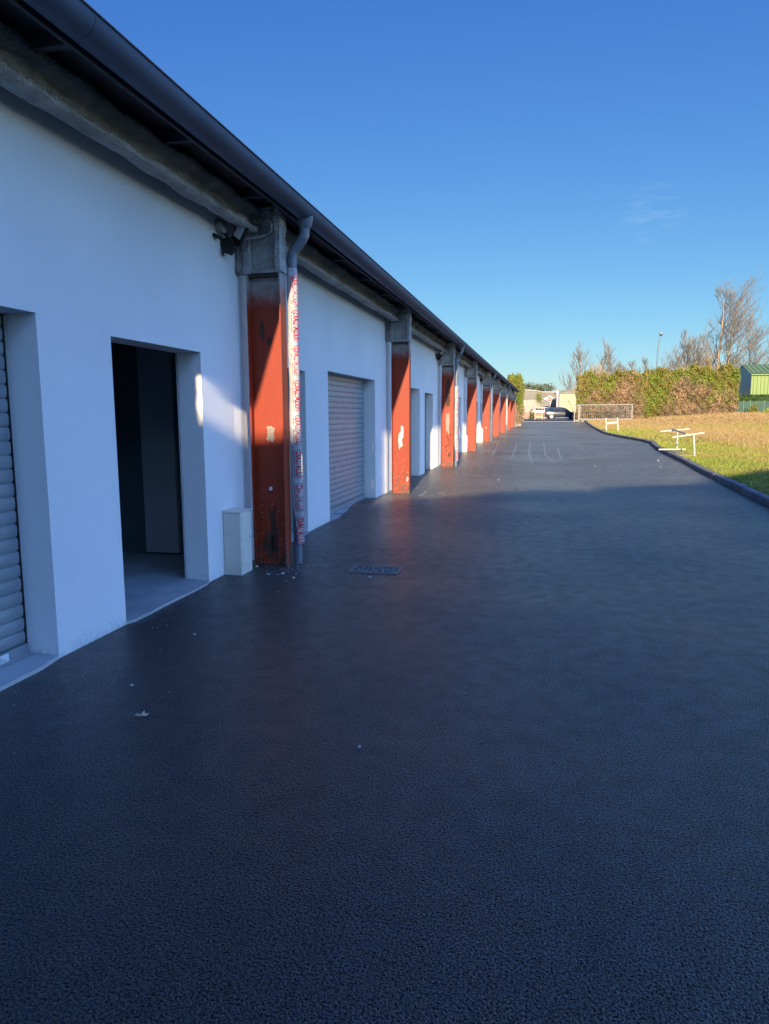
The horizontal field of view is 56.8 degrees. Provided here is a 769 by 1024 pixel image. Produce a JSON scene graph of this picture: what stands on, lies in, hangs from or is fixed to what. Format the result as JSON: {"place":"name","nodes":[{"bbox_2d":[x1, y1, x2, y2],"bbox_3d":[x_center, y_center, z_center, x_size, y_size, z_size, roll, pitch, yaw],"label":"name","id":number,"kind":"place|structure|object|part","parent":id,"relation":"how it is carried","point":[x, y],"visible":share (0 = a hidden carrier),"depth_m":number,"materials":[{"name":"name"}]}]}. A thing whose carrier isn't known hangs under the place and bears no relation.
{"place":"outdoors","nodes":[
{"label":"outdoors","id":0,"kind":"place"},
{"bbox_2d":[0,422,768,1023],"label":"driveway","id":1,"kind":"structure","parent":0,"point":[240,828],"depth_m":3.17,"materials":[{"name":"grey asphalt"}]},
{"bbox_2d":[134,710,148,715],"bbox_3d":[-1.298,1.077,3.796,0.084,0.019,0.050,1,8,7],"label":"dry leaf","id":2,"kind":"object","parent":1,"relation":"on","point":[143,713],"visible":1,"depth_m":3.79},
{"bbox_2d":[348,565,401,573],"bbox_3d":[-0.095,0.606,7.295,0.500,0.040,0.300,1,8,12],"label":"drain cover","id":3,"kind":"object","parent":1,"relation":"on","point":[376,569],"visible":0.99,"depth_m":7.29,"materials":[{"name":"silver metal"}]},
{"bbox_2d":[9,430,762,878],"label":"debris chips","id":4,"kind":"object","parent":1,"relation":"on","point":[311,572],"visible":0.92,"depth_m":6.96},
{"bbox_2d":[492,437,585,462],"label":"tyre marks","id":5,"kind":"object","parent":1,"relation":"on","point":[529,451],"visible":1,"depth_m":26.51,"materials":[{"name":"rubber"}]},
{"bbox_2d":[85,0,768,394],"label":"sky","id":6,"kind":"structure","parent":0,"point":[544,177],"materials":[{"name":"blue"}]},
{"bbox_2d":[524,418,573,419],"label":"pavement","id":7,"kind":"structure","parent":0,"point":[549,419],"depth_m":86.27,"materials":[{"name":"concrete"}]},
{"bbox_2d":[534,406,542,419],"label":"tree stakes","id":8,"kind":"object","parent":7,"relation":"on","point":[538,407],"visible":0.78,"depth_m":85.18,"materials":[{"name":"beige wood"}]},
{"bbox_2d":[529,407,547,411],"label":"parked car","id":9,"kind":"object","parent":7,"relation":"on","point":[540,409],"visible":0.23,"depth_m":99.97,"materials":[{"name":"grey paint"}]},
{"bbox_2d":[533,389,544,419],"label":"young tree","id":10,"kind":"object","parent":7,"relation":"on","point":[538,399],"visible":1,"depth_m":85.22,"materials":[{"name":"green plant"}]},
{"bbox_2d":[543,407,575,418],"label":"parked car","id":11,"kind":"object","parent":7,"relation":"on","point":[551,412],"visible":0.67,"depth_m":87.36,"materials":[{"name":"grey paint"}]},
{"bbox_2d":[563,364,609,416],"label":"ochre shrub","id":12,"kind":"object","parent":7,"relation":"on","point":[596,371],"visible":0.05,"depth_m":85.08,"materials":[{"name":"brown plant"}]},
{"bbox_2d":[524,420,573,420],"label":"street","id":13,"kind":"structure","parent":0,"point":[548,420],"depth_m":80.99,"materials":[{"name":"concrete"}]},
{"bbox_2d":[588,416,768,495],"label":"lawn","id":14,"kind":"structure","parent":0,"point":[714,463],"depth_m":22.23,"materials":[{"name":"green plant"}]},
{"bbox_2d":[579,404,632,419],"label":"sliding gate","id":15,"kind":"structure","parent":14,"relation":"on","point":[631,412],"depth_m":74.20,"materials":[{"name":"beige metal"}]},
{"bbox_2d":[604,417,618,430],"bbox_3d":[15.143,-5.845,47.420,0.869,0.955,0.971,1,8,12],"label":"steel trestle","id":16,"kind":"object","parent":14,"relation":"on","point":[606,422],"visible":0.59,"depth_m":46.95,"materials":[{"name":"silver metal"}]},
{"bbox_2d":[575,362,741,420],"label":"mixed hedge","id":17,"kind":"object","parent":14,"relation":"on","point":[692,390],"visible":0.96,"depth_m":75.65,"materials":[{"name":"green plant"}]},
{"bbox_2d":[587,411,768,452],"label":"dead weeds","id":18,"kind":"object","parent":14,"relation":"on","point":[747,434],"visible":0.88,"depth_m":54.69,"materials":[{"name":"beige plant"}]},
{"bbox_2d":[658,428,704,455],"bbox_3d":[9.893,-2.335,23.731,0.973,0.892,1.588,0,8,5],"label":"steel trestle","id":19,"kind":"object","parent":14,"relation":"on","point":[686,434],"visible":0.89,"depth_m":23.80,"materials":[{"name":"white metal"}]},
{"bbox_2d":[745,402,758,411],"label":"shrub","id":20,"kind":"object","parent":14,"relation":"on","point":[753,408],"visible":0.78,"depth_m":76.30,"materials":[{"name":"green plant"}]},
{"bbox_2d":[737,400,768,412],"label":"panel fence","id":21,"kind":"object","parent":14,"relation":"on","point":[743,405],"visible":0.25,"depth_m":78.50,"materials":[{"name":"green metal"}]},
{"bbox_2d":[738,394,768,400],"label":"clipped hedge","id":22,"kind":"object","parent":14,"relation":"on","point":[754,397],"visible":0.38,"depth_m":79.36,"materials":[{"name":"green plant"}]},
{"bbox_3d":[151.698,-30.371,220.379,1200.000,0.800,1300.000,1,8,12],"label":"ground","id":23,"kind":"structure","parent":0,"visible":0},
{"bbox_2d":[0,0,518,690],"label":"storage building","id":24,"kind":"structure","parent":23,"relation":"on","point":[174,382],"depth_m":6.08,"materials":[{"name":"white paint"}]},
{"bbox_2d":[0,313,29,667],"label":"roller door","id":25,"kind":"structure","parent":24,"relation":"in","point":[13,631],"depth_m":4.52,"materials":[{"name":"grey metal"}]},
{"bbox_2d":[212,219,248,255],"bbox_3d":[-1.515,-2.632,6.844,0.394,0.338,0.203,-7,10,-39],"label":"floodlight","id":26,"kind":"object","parent":24,"relation":"attached to","point":[228,244],"visible":0.89,"depth_m":6.84,"materials":[{"name":"black plastic"}]},
{"bbox_2d":[222,507,252,574],"bbox_3d":[-1.474,0.465,7.212,0.199,0.998,0.284,1,8,12],"label":"meter cabinet","id":27,"kind":"object","parent":24,"relation":"attached to","point":[237,526],"visible":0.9,"depth_m":7.08,"materials":[{"name":"beige plastic"}]},
{"bbox_3d":[-1.389,0.156,7.149,0.011,0.275,0.240,1,8,12],"label":"cabinet door","id":28,"kind":"part","parent":27,"relation":"part of","materials":[{"name":"beige plastic"}]},
{"bbox_2d":[288,372,292,531],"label":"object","id":29,"kind":"structure","parent":24,"relation":"in","point":[288,372],"depth_m":9.44,"materials":[{"name":"metal"}]},
{"bbox_2d":[328,374,365,513],"bbox_3d":[-0.707,-1.181,11.925,0.070,2.235,2.932,1,8,13],"label":"roller door","id":30,"kind":"structure","parent":24,"relation":"in","point":[345,394],"depth_m":12.09,"materials":[{"name":"grey metal"}]},
{"bbox_2d":[425,394,425,468],"bbox_3d":[1.012,-2.166,19.463,0.035,2.115,1.350,1,8,13],"label":"door leaf","id":31,"kind":"structure","parent":24,"relation":"in","point":[425,394],"depth_m":20.01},
{"bbox_2d":[435,349,444,359],"bbox_3d":[1.535,-4.478,20.279,0.394,0.338,0.203,-7,10,-39],"label":"floodlight","id":32,"kind":"object","parent":24,"relation":"attached to","point":[439,355],"visible":0.91,"depth_m":20.28,"materials":[{"name":"black plastic"}]},
{"bbox_2d":[462,435,467,451],"bbox_3d":[3.099,-2.469,27.342,0.199,0.998,0.284,1,8,12],"label":"meter cabinet","id":33,"kind":"object","parent":24,"relation":"attached to","point":[464,443],"visible":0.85,"depth_m":27.20,"materials":[{"name":"beige plastic"}]},
{"bbox_2d":[479,428,482,441],"bbox_3d":[4.623,-3.505,34.044,0.199,0.998,0.284,1,8,12],"label":"meter cabinet","id":34,"kind":"object","parent":24,"relation":"attached to","point":[480,434],"visible":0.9,"depth_m":33.89,"materials":[{"name":"beige plastic"}]},
{"bbox_2d":[507,372,525,424],"bbox_3d":[12.816,-10.757,68.873,1.623,5.091,9.756,1,8,12],"label":"conifer hedge","id":35,"kind":"object","parent":23,"relation":"on","point":[517,381],"visible":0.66,"depth_m":64.40,"materials":[{"name":"green plant"}]},
{"bbox_2d":[527,410,533,419],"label":"dark shrub","id":36,"kind":"object","parent":23,"relation":"on","point":[531,416],"visible":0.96,"depth_m":84.93,"materials":[{"name":"green plant"}]},
{"bbox_2d":[523,382,545,389],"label":"pine tree","id":37,"kind":"object","parent":23,"relation":"on","point":[531,387],"visible":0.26,"depth_m":144.83,"materials":[{"name":"green plant"}]},
{"bbox_2d":[524,412,546,417],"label":"brick wall","id":38,"kind":"structure","parent":23,"relation":"on","point":[540,414],"depth_m":96.01,"materials":[{"name":"concrete"}]},
{"bbox_2d":[522,389,556,411],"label":"corrugated shop","id":39,"kind":"structure","parent":23,"relation":"on","point":[529,402],"depth_m":119.79,"materials":[{"name":"metal"}]},
{"bbox_2d":[543,396,555,406],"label":"round sign","id":40,"kind":"object","parent":39,"relation":"attached to","point":[549,398],"visible":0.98,"depth_m":118.92,"materials":[{"name":"white"}]},
{"bbox_2d":[529,383,562,391],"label":"pine tree","id":41,"kind":"object","parent":23,"relation":"on","point":[549,388],"visible":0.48,"depth_m":143.11,"materials":[{"name":"green plant"}]},
{"bbox_2d":[524,420,586,421],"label":"gate track sill","id":42,"kind":"structure","parent":23,"relation":"on","point":[556,421],"depth_m":75.34,"materials":[{"name":"concrete"}]},
{"bbox_2d":[555,390,559,417],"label":"mirror post","id":43,"kind":"object","parent":23,"relation":"on","point":[557,392],"visible":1,"depth_m":103.61,"materials":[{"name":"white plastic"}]},
{"bbox_2d":[554,389,576,417],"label":"pale yellow shed","id":44,"kind":"structure","parent":23,"relation":"on","point":[563,400],"depth_m":106.32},
{"bbox_2d":[563,401,576,417],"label":"garage door","id":45,"kind":"structure","parent":44,"relation":"in","point":[566,405],"depth_m":106.36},
{"bbox_2d":[558,341,594,389],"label":"bare tree","id":46,"kind":"object","parent":23,"relation":"on","point":[577,368],"visible":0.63,"depth_m":111.82,"materials":[{"name":"brown plant"}]},
{"bbox_2d":[574,404,579,420],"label":"double gate post","id":47,"kind":"object","parent":23,"relation":"on","point":[578,405],"visible":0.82,"depth_m":74.96,"materials":[{"name":"beige metal"}]},
{"bbox_2d":[594,337,619,374],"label":"bare tree","id":48,"kind":"object","parent":23,"relation":"on","point":[610,363],"visible":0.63,"depth_m":110.97,"materials":[{"name":"brown plant"}]},
{"bbox_2d":[614,361,627,370],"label":"distant tree","id":49,"kind":"object","parent":23,"relation":"on","point":[618,363],"visible":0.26,"depth_m":129.51,"materials":[{"name":"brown plant"}]},
{"bbox_2d":[622,357,640,372],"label":"distant tree","id":50,"kind":"object","parent":23,"relation":"on","point":[631,364],"visible":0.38,"depth_m":132.05,"materials":[{"name":"brown plant"}]},
{"bbox_2d":[637,357,658,373],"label":"distant tree","id":51,"kind":"object","parent":23,"relation":"on","point":[645,362],"visible":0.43,"depth_m":133.73,"materials":[{"name":"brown plant"}]},
{"bbox_2d":[656,332,662,369],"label":"street lamp","id":52,"kind":"object","parent":23,"relation":"on","point":[660,333],"visible":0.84,"depth_m":87.83,"materials":[{"name":"grey metal"}]},
{"bbox_2d":[585,420,768,506],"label":"kerb","id":53,"kind":"structure","parent":23,"relation":"on","point":[751,493],"depth_m":17.34,"materials":[{"name":"concrete"}]},
{"bbox_2d":[659,329,718,370],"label":"bare tree","id":54,"kind":"object","parent":23,"relation":"on","point":[687,352],"visible":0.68,"depth_m":102.29,"materials":[{"name":"brown plant"}]},
{"bbox_2d":[699,349,717,368],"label":"bare tree","id":55,"kind":"object","parent":23,"relation":"on","point":[709,362],"visible":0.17,"depth_m":105.82,"materials":[{"name":"brown plant"}]},
{"bbox_2d":[696,282,759,368],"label":"bare tree","id":56,"kind":"object","parent":23,"relation":"on","point":[730,302],"visible":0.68,"depth_m":108.28,"materials":[{"name":"brown plant"}]},
{"bbox_2d":[693,267,768,367],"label":"bare tree","id":57,"kind":"object","parent":23,"relation":"on","point":[733,331],"visible":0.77,"depth_m":107.73,"materials":[{"name":"brown plant"}]},
{"bbox_2d":[731,353,743,367],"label":"distant tree","id":58,"kind":"object","parent":23,"relation":"on","point":[737,362],"visible":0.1,"depth_m":130.47,"materials":[{"name":"brown plant"}]},
{"bbox_2d":[725,309,768,365],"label":"bare tree","id":59,"kind":"object","parent":23,"relation":"on","point":[750,352],"visible":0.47,"depth_m":110.80,"materials":[{"name":"brown plant"}]},
{"bbox_2d":[738,364,768,395],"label":"green shed","id":60,"kind":"structure","parent":23,"relation":"on","point":[755,379],"depth_m":86.56,"materials":[{"name":"green metal"}]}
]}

